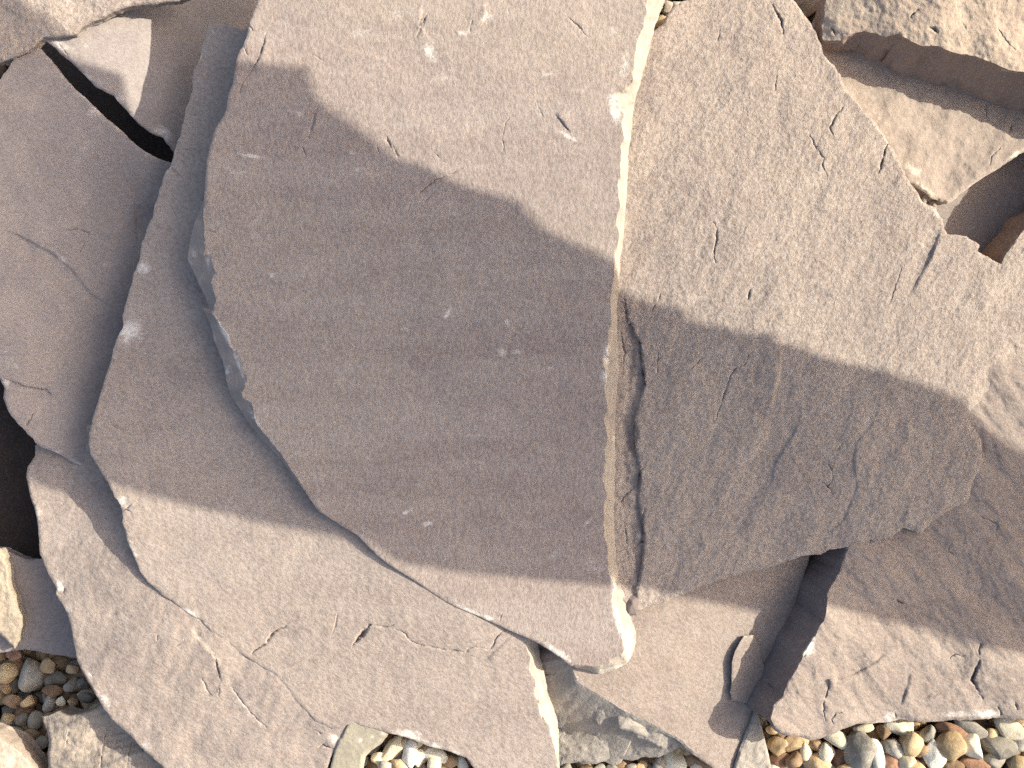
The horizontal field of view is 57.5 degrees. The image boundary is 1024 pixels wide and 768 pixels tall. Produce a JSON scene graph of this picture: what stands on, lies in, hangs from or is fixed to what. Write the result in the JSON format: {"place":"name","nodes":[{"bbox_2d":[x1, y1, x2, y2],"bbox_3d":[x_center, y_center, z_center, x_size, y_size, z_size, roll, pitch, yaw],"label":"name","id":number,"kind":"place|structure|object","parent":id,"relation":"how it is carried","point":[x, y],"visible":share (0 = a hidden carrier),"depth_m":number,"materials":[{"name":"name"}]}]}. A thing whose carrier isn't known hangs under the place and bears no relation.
{"place":"outdoors","nodes":[
{"label":"outdoors","id":0,"kind":"place"},
{"bbox_2d":[0,0,1023,767],"bbox_3d":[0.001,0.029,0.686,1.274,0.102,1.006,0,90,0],"label":"gravel","id":1,"kind":"structure","parent":0,"point":[40,696],"depth_m":0.69,"materials":[{"name":"gravel"}]},
{"bbox_2d":[0,683,11,694],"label":"pebble","id":2,"kind":"object","parent":1,"relation":"on","point":[6,689],"visible":1,"depth_m":0.69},
{"bbox_2d":[1,713,15,724],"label":"pebble","id":3,"kind":"object","parent":1,"relation":"on","point":[8,718],"visible":0.92,"depth_m":0.69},
{"bbox_2d":[0,662,18,683],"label":"pebble","id":4,"kind":"object","parent":1,"relation":"on","point":[9,672],"visible":1,"depth_m":0.69,"materials":[{"name":"stone"}]},
{"bbox_2d":[1,694,22,707],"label":"pebble","id":5,"kind":"object","parent":1,"relation":"on","point":[11,700],"visible":1,"depth_m":0.69,"materials":[{"name":"stone"}]},
{"bbox_2d":[5,650,21,660],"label":"pebble","id":6,"kind":"object","parent":1,"relation":"on","point":[14,655],"visible":0.91,"depth_m":0.69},
{"bbox_2d":[11,726,24,730],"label":"pebble","id":7,"kind":"object","parent":1,"relation":"on","point":[19,728],"visible":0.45,"depth_m":0.69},
{"bbox_2d":[0,380,41,558],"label":"flagstone","id":8,"kind":"object","parent":1,"relation":"on","point":[18,526],"visible":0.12,"depth_m":0.69,"materials":[{"name":"brown stone"}]},
{"bbox_2d":[14,712,28,725],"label":"pebble","id":9,"kind":"object","parent":1,"relation":"on","point":[21,719],"visible":1,"depth_m":0.69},
{"bbox_2d":[0,722,48,767],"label":"stone fragment","id":10,"kind":"object","parent":1,"relation":"on","point":[20,748],"visible":1,"depth_m":0.66,"materials":[{"name":"beige stone"}]},
{"bbox_2d":[20,695,34,707],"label":"pebble","id":11,"kind":"object","parent":1,"relation":"on","point":[29,700],"visible":1,"depth_m":0.69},
{"bbox_2d":[18,658,43,692],"bbox_3d":[-0.357,0.217,0.696,0.018,0.018,0.027,0,90,0],"label":"pebble","id":12,"kind":"object","parent":1,"relation":"on","point":[31,678],"visible":1,"depth_m":0.69,"materials":[{"name":"stone"}]},
{"bbox_2d":[25,729,39,738],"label":"pebble","id":13,"kind":"object","parent":1,"relation":"on","point":[34,733],"visible":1,"depth_m":0.68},
{"bbox_2d":[27,710,43,729],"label":"pebble","id":14,"kind":"object","parent":1,"relation":"on","point":[35,721],"visible":0.96,"depth_m":0.69,"materials":[{"name":"stone"}]},
{"bbox_2d":[0,546,76,657],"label":"flagstone","id":15,"kind":"object","parent":1,"relation":"on","point":[47,630],"visible":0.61,"depth_m":0.67,"materials":[{"name":"grey stone"}]},
{"bbox_2d":[0,548,27,648],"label":"stone fragment","id":16,"kind":"object","parent":15,"relation":"on","point":[13,617],"visible":1,"depth_m":0.65,"materials":[{"name":"stone"}]},
{"bbox_2d":[35,736,48,749],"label":"pebble","id":17,"kind":"object","parent":1,"relation":"on","point":[42,741],"visible":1,"depth_m":0.68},
{"bbox_2d":[40,657,56,673],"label":"pebble","id":18,"kind":"object","parent":1,"relation":"on","point":[48,665],"visible":1,"depth_m":0.69,"materials":[{"name":"stone"}]},
{"bbox_2d":[42,695,55,712],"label":"pebble","id":19,"kind":"object","parent":1,"relation":"on","point":[49,704],"visible":1,"depth_m":0.69,"materials":[{"name":"stone"}]},
{"bbox_2d":[42,684,63,697],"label":"pebble","id":20,"kind":"object","parent":1,"relation":"on","point":[51,690],"visible":1,"depth_m":0.69,"materials":[{"name":"stone"}]},
{"bbox_2d":[44,670,67,685],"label":"pebble","id":21,"kind":"object","parent":1,"relation":"on","point":[57,677],"visible":1,"depth_m":0.69,"materials":[{"name":"stone"}]},
{"bbox_2d":[51,656,67,664],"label":"pebble","id":22,"kind":"object","parent":1,"relation":"on","point":[58,660],"visible":1,"depth_m":0.69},
{"bbox_2d":[56,696,65,705],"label":"pebble","id":23,"kind":"object","parent":1,"relation":"on","point":[60,701],"visible":1,"depth_m":0.69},
{"bbox_2d":[63,676,78,691],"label":"pebble","id":24,"kind":"object","parent":1,"relation":"on","point":[70,686],"visible":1,"depth_m":0.69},
{"bbox_2d":[67,698,77,706],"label":"pebble","id":25,"kind":"object","parent":1,"relation":"on","point":[73,702],"visible":1,"depth_m":0.68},
{"bbox_2d":[66,665,79,673],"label":"pebble","id":26,"kind":"object","parent":1,"relation":"on","point":[72,669],"visible":1,"depth_m":0.69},
{"bbox_2d":[76,678,89,688],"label":"pebble","id":27,"kind":"object","parent":1,"relation":"on","point":[82,683],"visible":0.9,"depth_m":0.68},
{"bbox_2d":[0,48,170,464],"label":"flagstone","id":28,"kind":"object","parent":1,"relation":"on","point":[81,177],"visible":0.77,"depth_m":0.64,"materials":[{"name":"grey stone"}]},
{"bbox_2d":[26,425,347,767],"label":"flagstone","id":29,"kind":"object","parent":28,"relation":"on","point":[172,684],"visible":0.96,"depth_m":0.63,"materials":[{"name":"beige stone"}]},
{"bbox_2d":[89,24,559,767],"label":"flagstone","id":30,"kind":"object","parent":29,"relation":"on","point":[241,542],"visible":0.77,"depth_m":0.62,"materials":[{"name":"beige stone"}]},
{"bbox_2d":[188,0,664,673],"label":"flagstone","id":31,"kind":"object","parent":30,"relation":"on","point":[406,246],"visible":1,"depth_m":0.60,"materials":[{"name":"stone"}]},
{"bbox_2d":[78,692,95,702],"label":"pebble","id":32,"kind":"object","parent":1,"relation":"on","point":[85,697],"visible":1,"depth_m":0.68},
{"bbox_2d":[42,705,162,767],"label":"flagstone","id":33,"kind":"object","parent":1,"relation":"on","point":[97,737],"visible":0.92,"depth_m":0.65,"materials":[{"name":"grey stone"}]},
{"bbox_2d":[41,42,173,162],"bbox_3d":[-0.289,-0.212,0.707,0.098,0.016,0.216,-45,90,0],"label":"flagstone","id":34,"kind":"object","parent":1,"relation":"on","point":[111,108],"visible":0.07,"depth_m":0.70,"materials":[{"name":"brown stone"}]},
{"bbox_2d":[46,0,257,151],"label":"flagstone","id":35,"kind":"object","parent":1,"relation":"on","point":[139,64],"visible":0.59,"depth_m":0.65,"materials":[{"name":"grey stone"}]},
{"bbox_2d":[0,0,189,65],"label":"flagstone","id":36,"kind":"object","parent":35,"relation":"on","point":[27,26],"visible":1,"depth_m":0.63,"materials":[{"name":"stone"}]},
{"bbox_2d":[330,722,388,767],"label":"stone fragment","id":37,"kind":"object","parent":1,"relation":"on","point":[356,744],"visible":1,"depth_m":0.62,"materials":[{"name":"beige stone"}]},
{"bbox_2d":[371,752,382,765],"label":"pebble","id":38,"kind":"object","parent":1,"relation":"on","point":[376,757],"visible":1,"depth_m":0.64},
{"bbox_2d":[379,761,391,767],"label":"pebble","id":39,"kind":"object","parent":1,"relation":"on","point":[384,764],"visible":1,"depth_m":0.63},
{"bbox_2d":[377,735,405,767],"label":"pebble","id":40,"kind":"object","parent":1,"relation":"on","point":[392,749],"visible":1,"depth_m":0.64,"materials":[{"name":"stone"}]},
{"bbox_2d":[401,737,408,748],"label":"pebble","id":41,"kind":"object","parent":40,"relation":"on","point":[403,742],"visible":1,"depth_m":0.64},
{"bbox_2d":[391,759,407,767],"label":"pebble","id":42,"kind":"object","parent":1,"relation":"on","point":[398,763],"visible":1,"depth_m":0.63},
{"bbox_2d":[402,739,417,767],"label":"pebble","id":43,"kind":"object","parent":1,"relation":"on","point":[409,755],"visible":1,"depth_m":0.63,"materials":[{"name":"stone"}]},
{"bbox_2d":[415,749,426,767],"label":"pebble","id":44,"kind":"object","parent":1,"relation":"on","point":[420,759],"visible":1,"depth_m":0.64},
{"bbox_2d":[415,763,426,767],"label":"pebble","id":45,"kind":"object","parent":1,"relation":"on","point":[423,765],"visible":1,"depth_m":0.64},
{"bbox_2d":[419,744,430,750],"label":"pebble","id":46,"kind":"object","parent":1,"relation":"on","point":[423,747],"visible":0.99,"depth_m":0.64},
{"bbox_2d":[427,758,440,767],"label":"pebble","id":47,"kind":"object","parent":1,"relation":"on","point":[433,763],"visible":1,"depth_m":0.63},
{"bbox_2d":[425,747,447,763],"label":"pebble","id":48,"kind":"object","parent":1,"relation":"on","point":[441,755],"visible":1,"depth_m":0.64,"materials":[{"name":"stone"}]},
{"bbox_2d":[446,755,457,767],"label":"pebble","id":49,"kind":"object","parent":1,"relation":"on","point":[452,761],"visible":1,"depth_m":0.64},
{"bbox_2d":[457,756,467,767],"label":"pebble","id":50,"kind":"object","parent":1,"relation":"on","point":[462,762],"visible":1,"depth_m":0.64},
{"bbox_2d":[560,763,571,767],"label":"pebble","id":51,"kind":"object","parent":1,"relation":"on","point":[567,765],"visible":0.98,"depth_m":0.66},
{"bbox_2d":[580,765,591,767],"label":"pebble","id":52,"kind":"object","parent":1,"relation":"on","point":[587,766],"visible":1,"depth_m":0.66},
{"bbox_2d":[593,763,604,767],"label":"pebble","id":53,"kind":"object","parent":1,"relation":"on","point":[600,765],"visible":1,"depth_m":0.66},
{"bbox_2d":[605,764,616,767],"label":"pebble","id":54,"kind":"object","parent":1,"relation":"on","point":[610,766],"visible":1,"depth_m":0.66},
{"bbox_2d":[616,761,626,767],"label":"pebble","id":55,"kind":"object","parent":1,"relation":"on","point":[622,764],"visible":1,"depth_m":0.66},
{"bbox_2d":[625,763,636,767],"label":"pebble","id":56,"kind":"object","parent":1,"relation":"on","point":[632,765],"visible":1,"depth_m":0.66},
{"bbox_2d":[636,760,647,767],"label":"pebble","id":57,"kind":"object","parent":1,"relation":"on","point":[642,764],"visible":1,"depth_m":0.67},
{"bbox_2d":[647,762,652,767],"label":"pebble","id":58,"kind":"object","parent":1,"relation":"on","point":[649,765],"visible":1,"depth_m":0.67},
{"bbox_2d":[653,757,666,767],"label":"pebble","id":59,"kind":"object","parent":1,"relation":"on","point":[659,762],"visible":1,"depth_m":0.66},
{"bbox_2d":[539,542,808,767],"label":"flagstone","id":60,"kind":"object","parent":1,"relation":"on","point":[687,676],"visible":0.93,"depth_m":0.64,"materials":[{"name":"beige stone"}]},
{"bbox_2d":[662,751,686,767],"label":"pebble","id":61,"kind":"object","parent":1,"relation":"on","point":[672,759],"visible":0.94,"depth_m":0.66,"materials":[{"name":"stone"}]},
{"bbox_2d":[673,748,680,753],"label":"pebble","id":62,"kind":"object","parent":1,"relation":"on","point":[677,750],"visible":0.54,"depth_m":0.67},
{"bbox_2d":[680,748,689,755],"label":"pebble","id":63,"kind":"object","parent":1,"relation":"on","point":[684,752],"visible":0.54,"depth_m":0.67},
{"bbox_2d":[685,754,694,766],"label":"pebble","id":64,"kind":"object","parent":1,"relation":"on","point":[689,759],"visible":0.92,"depth_m":0.66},
{"bbox_2d":[690,763,701,767],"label":"pebble","id":65,"kind":"object","parent":1,"relation":"on","point":[695,765],"visible":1,"depth_m":0.66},
{"bbox_2d":[694,756,707,767],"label":"pebble","id":66,"kind":"object","parent":1,"relation":"on","point":[700,763],"visible":0.63,"depth_m":0.66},
{"bbox_2d":[767,735,787,756],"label":"pebble","id":67,"kind":"object","parent":1,"relation":"on","point":[777,745],"visible":1,"depth_m":0.66,"materials":[{"name":"stone"}]},
{"bbox_2d":[769,753,789,767],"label":"pebble","id":68,"kind":"object","parent":1,"relation":"on","point":[779,761],"visible":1,"depth_m":0.66,"materials":[{"name":"stone"}]},
{"bbox_2d":[773,733,785,737],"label":"pebble","id":69,"kind":"object","parent":1,"relation":"on","point":[781,735],"visible":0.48,"depth_m":0.66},
{"bbox_2d":[766,725,777,734],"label":"pebble","id":70,"kind":"object","parent":69,"relation":"on","point":[770,730],"visible":0.6,"depth_m":0.66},
{"bbox_2d":[785,750,802,767],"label":"pebble","id":71,"kind":"object","parent":1,"relation":"on","point":[794,759],"visible":1,"depth_m":0.66,"materials":[{"name":"stone"}]},
{"bbox_2d":[784,736,803,752],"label":"pebble","id":72,"kind":"object","parent":1,"relation":"on","point":[795,743],"visible":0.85,"depth_m":0.66,"materials":[{"name":"stone"}]},
{"bbox_2d":[798,737,809,744],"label":"pebble","id":73,"kind":"object","parent":1,"relation":"on","point":[806,741],"visible":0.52,"depth_m":0.66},
{"bbox_2d":[799,743,812,760],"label":"pebble","id":74,"kind":"object","parent":1,"relation":"on","point":[805,751],"visible":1,"depth_m":0.66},
{"bbox_2d":[809,739,820,751],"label":"pebble","id":75,"kind":"object","parent":1,"relation":"on","point":[814,745],"visible":0.87,"depth_m":0.66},
{"bbox_2d":[802,752,832,767],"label":"pebble","id":76,"kind":"object","parent":1,"relation":"on","point":[814,761],"visible":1,"depth_m":0.66,"materials":[{"name":"stone"}]},
{"bbox_2d":[614,0,1023,614],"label":"flagstone","id":77,"kind":"object","parent":1,"relation":"on","point":[820,320],"visible":0.98,"depth_m":0.62,"materials":[{"name":"stone"}]},
{"bbox_2d":[626,595,637,615],"bbox_3d":[0.080,0.147,0.623,0.010,0.006,0.015,0,90,0],"label":"stone chip","id":78,"kind":"object","parent":77,"relation":"on","point":[632,605],"visible":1,"depth_m":0.62,"materials":[{"name":"stone"}]},
{"bbox_2d":[663,0,672,15],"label":"stone chip","id":79,"kind":"object","parent":77,"relation":"on","point":[667,6],"visible":0.88,"depth_m":0.64,"materials":[{"name":"beige stone"}]},
{"bbox_2d":[818,741,834,762],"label":"pebble","id":80,"kind":"object","parent":1,"relation":"on","point":[826,751],"visible":1,"depth_m":0.66,"materials":[{"name":"stone"}]},
{"bbox_2d":[823,731,846,749],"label":"pebble","id":81,"kind":"object","parent":1,"relation":"on","point":[838,739],"visible":0.81,"depth_m":0.66,"materials":[{"name":"stone"}]},
{"bbox_2d":[831,748,844,767],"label":"pebble","id":82,"kind":"object","parent":1,"relation":"on","point":[837,760],"visible":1,"depth_m":0.66,"materials":[{"name":"stone"}]},
{"bbox_2d":[838,764,851,767],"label":"pebble","id":83,"kind":"object","parent":82,"relation":"on","point":[844,766],"visible":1,"depth_m":0.65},
{"bbox_2d":[843,731,877,767],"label":"pebble","id":84,"kind":"object","parent":1,"relation":"on","point":[860,750],"visible":1,"depth_m":0.65,"materials":[{"name":"stone"}]},
{"bbox_2d":[871,738,884,767],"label":"pebble","id":85,"kind":"object","parent":84,"relation":"on","point":[878,760],"visible":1,"depth_m":0.65,"materials":[{"name":"stone"}]},
{"bbox_2d":[853,723,873,732],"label":"pebble","id":86,"kind":"object","parent":1,"relation":"on","point":[868,727],"visible":0.77,"depth_m":0.66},
{"bbox_2d":[876,724,890,739],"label":"pebble","id":87,"kind":"object","parent":1,"relation":"on","point":[883,732],"visible":1,"depth_m":0.66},
{"bbox_2d":[745,351,1023,740],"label":"flagstone","id":88,"kind":"object","parent":1,"relation":"on","point":[926,624],"visible":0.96,"depth_m":0.63,"materials":[{"name":"beige stone"}]},
{"bbox_2d":[880,738,903,758],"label":"pebble","id":89,"kind":"object","parent":1,"relation":"on","point":[892,747],"visible":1,"depth_m":0.65,"materials":[{"name":"stone"}]},
{"bbox_2d":[884,754,899,767],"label":"pebble","id":90,"kind":"object","parent":1,"relation":"on","point":[891,761],"visible":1,"depth_m":0.65,"materials":[{"name":"stone"}]},
{"bbox_2d":[884,719,913,735],"bbox_3d":[0.273,0.242,0.658,0.022,0.009,0.014,0,90,0],"label":"pebble","id":91,"kind":"object","parent":1,"relation":"on","point":[899,727],"visible":0.86,"depth_m":0.66,"materials":[{"name":"stone"}]},
{"bbox_2d":[898,731,923,756],"bbox_3d":[0.280,0.253,0.654,0.016,0.016,0.017,44,90,0],"label":"pebble","id":92,"kind":"object","parent":91,"relation":"on","point":[911,743],"visible":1,"depth_m":0.65,"materials":[{"name":"stone"}]},
{"bbox_2d":[898,754,915,767],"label":"pebble","id":93,"kind":"object","parent":1,"relation":"on","point":[905,761],"visible":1,"depth_m":0.65,"materials":[{"name":"stone"}]},
{"bbox_2d":[794,0,1023,110],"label":"stone block","id":94,"kind":"object","parent":1,"relation":"on","point":[973,48],"depth_m":0.61,"materials":[{"name":"stone"}]},
{"bbox_2d":[811,18,1023,204],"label":"flagstone","id":95,"kind":"object","parent":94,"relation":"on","point":[946,143],"visible":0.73,"depth_m":0.63,"materials":[{"name":"beige stone"}]},
{"bbox_2d":[911,760,925,767],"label":"pebble","id":96,"kind":"object","parent":1,"relation":"on","point":[918,764],"visible":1,"depth_m":0.65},
{"bbox_2d":[917,744,928,757],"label":"pebble","id":97,"kind":"object","parent":1,"relation":"on","point":[924,751],"visible":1,"depth_m":0.65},
{"bbox_2d":[919,724,935,742],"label":"pebble","id":98,"kind":"object","parent":1,"relation":"on","point":[927,734],"visible":1,"depth_m":0.65,"materials":[{"name":"stone"}]},
{"bbox_2d":[923,739,946,767],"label":"pebble","id":99,"kind":"object","parent":1,"relation":"on","point":[933,757],"visible":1,"depth_m":0.65,"materials":[{"name":"stone"}]},
{"bbox_2d":[935,730,966,761],"bbox_3d":[0.304,0.254,0.651,0.021,0.018,0.024,0,90,0],"label":"pebble","id":100,"kind":"object","parent":1,"relation":"on","point":[952,746],"visible":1,"depth_m":0.65,"materials":[{"name":"stone"}]},
{"bbox_2d":[935,721,967,737],"bbox_3d":[0.310,0.244,0.656,0.023,0.010,0.014,0,90,0],"label":"pebble","id":101,"kind":"object","parent":1,"relation":"on","point":[941,726],"visible":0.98,"depth_m":0.65,"materials":[{"name":"stone"}]},
{"bbox_2d":[943,760,964,767],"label":"pebble","id":102,"kind":"object","parent":1,"relation":"on","point":[956,764],"visible":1,"depth_m":0.65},
{"bbox_2d":[953,719,988,739],"bbox_3d":[0.322,0.242,0.655,0.027,0.011,0.012,35,90,0],"label":"pebble","id":103,"kind":"object","parent":1,"relation":"on","point":[972,727],"visible":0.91,"depth_m":0.65,"materials":[{"name":"stone"}]},
{"bbox_2d":[920,152,1023,252],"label":"flagstone","id":104,"kind":"object","parent":1,"relation":"on","point":[981,211],"visible":0.26,"depth_m":0.65,"materials":[{"name":"grey stone"}]},
{"bbox_2d":[921,194,928,202],"bbox_3d":[0.281,-0.127,0.636,0.006,0.003,0.008,0,90,0],"label":"stone chip","id":105,"kind":"object","parent":104,"relation":"on","point":[925,198],"visible":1,"depth_m":0.64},
{"bbox_2d":[929,200,937,207],"bbox_3d":[0.288,-0.122,0.637,0.005,0.003,0.008,0,90,0],"label":"stone chip","id":106,"kind":"object","parent":104,"relation":"on","point":[932,203],"visible":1,"depth_m":0.64,"materials":[{"name":"beige stone"}]},
{"bbox_2d":[963,733,982,759],"bbox_3d":[0.322,0.253,0.652,0.015,0.012,0.021,0,90,0],"label":"pebble","id":107,"kind":"object","parent":1,"relation":"on","point":[972,741],"visible":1,"depth_m":0.65,"materials":[{"name":"stone"}]},
{"bbox_2d":[960,757,990,767],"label":"pebble","id":108,"kind":"object","parent":1,"relation":"on","point":[968,762],"visible":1,"depth_m":0.65,"materials":[{"name":"stone"}]},
{"bbox_2d":[983,753,1005,767],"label":"pebble","id":109,"kind":"object","parent":1,"relation":"on","point":[993,761],"visible":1,"depth_m":0.65,"materials":[{"name":"stone"}]},
{"bbox_2d":[980,734,1019,759],"bbox_3d":[0.341,0.254,0.654,0.028,0.014,0.018,0,90,0],"label":"pebble","id":110,"kind":"object","parent":1,"relation":"on","point":[1000,747],"visible":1,"depth_m":0.65,"materials":[{"name":"stone"}]},
{"bbox_2d":[985,728,998,737],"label":"pebble","id":111,"kind":"object","parent":110,"relation":"on","point":[992,733],"visible":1,"depth_m":0.65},
{"bbox_2d":[993,718,1023,739],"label":"pebble","id":112,"kind":"object","parent":1,"relation":"on","point":[1011,729],"visible":0.95,"depth_m":0.65,"materials":[{"name":"stone"}]},
{"bbox_2d":[1006,755,1023,767],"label":"pebble","id":113,"kind":"object","parent":1,"relation":"on","point":[1015,761],"visible":1,"depth_m":0.65,"materials":[{"name":"stone"}]},
{"bbox_2d":[1013,738,1023,751],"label":"pebble","id":114,"kind":"object","parent":1,"relation":"on","point":[1020,743],"visible":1,"depth_m":0.65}
]}

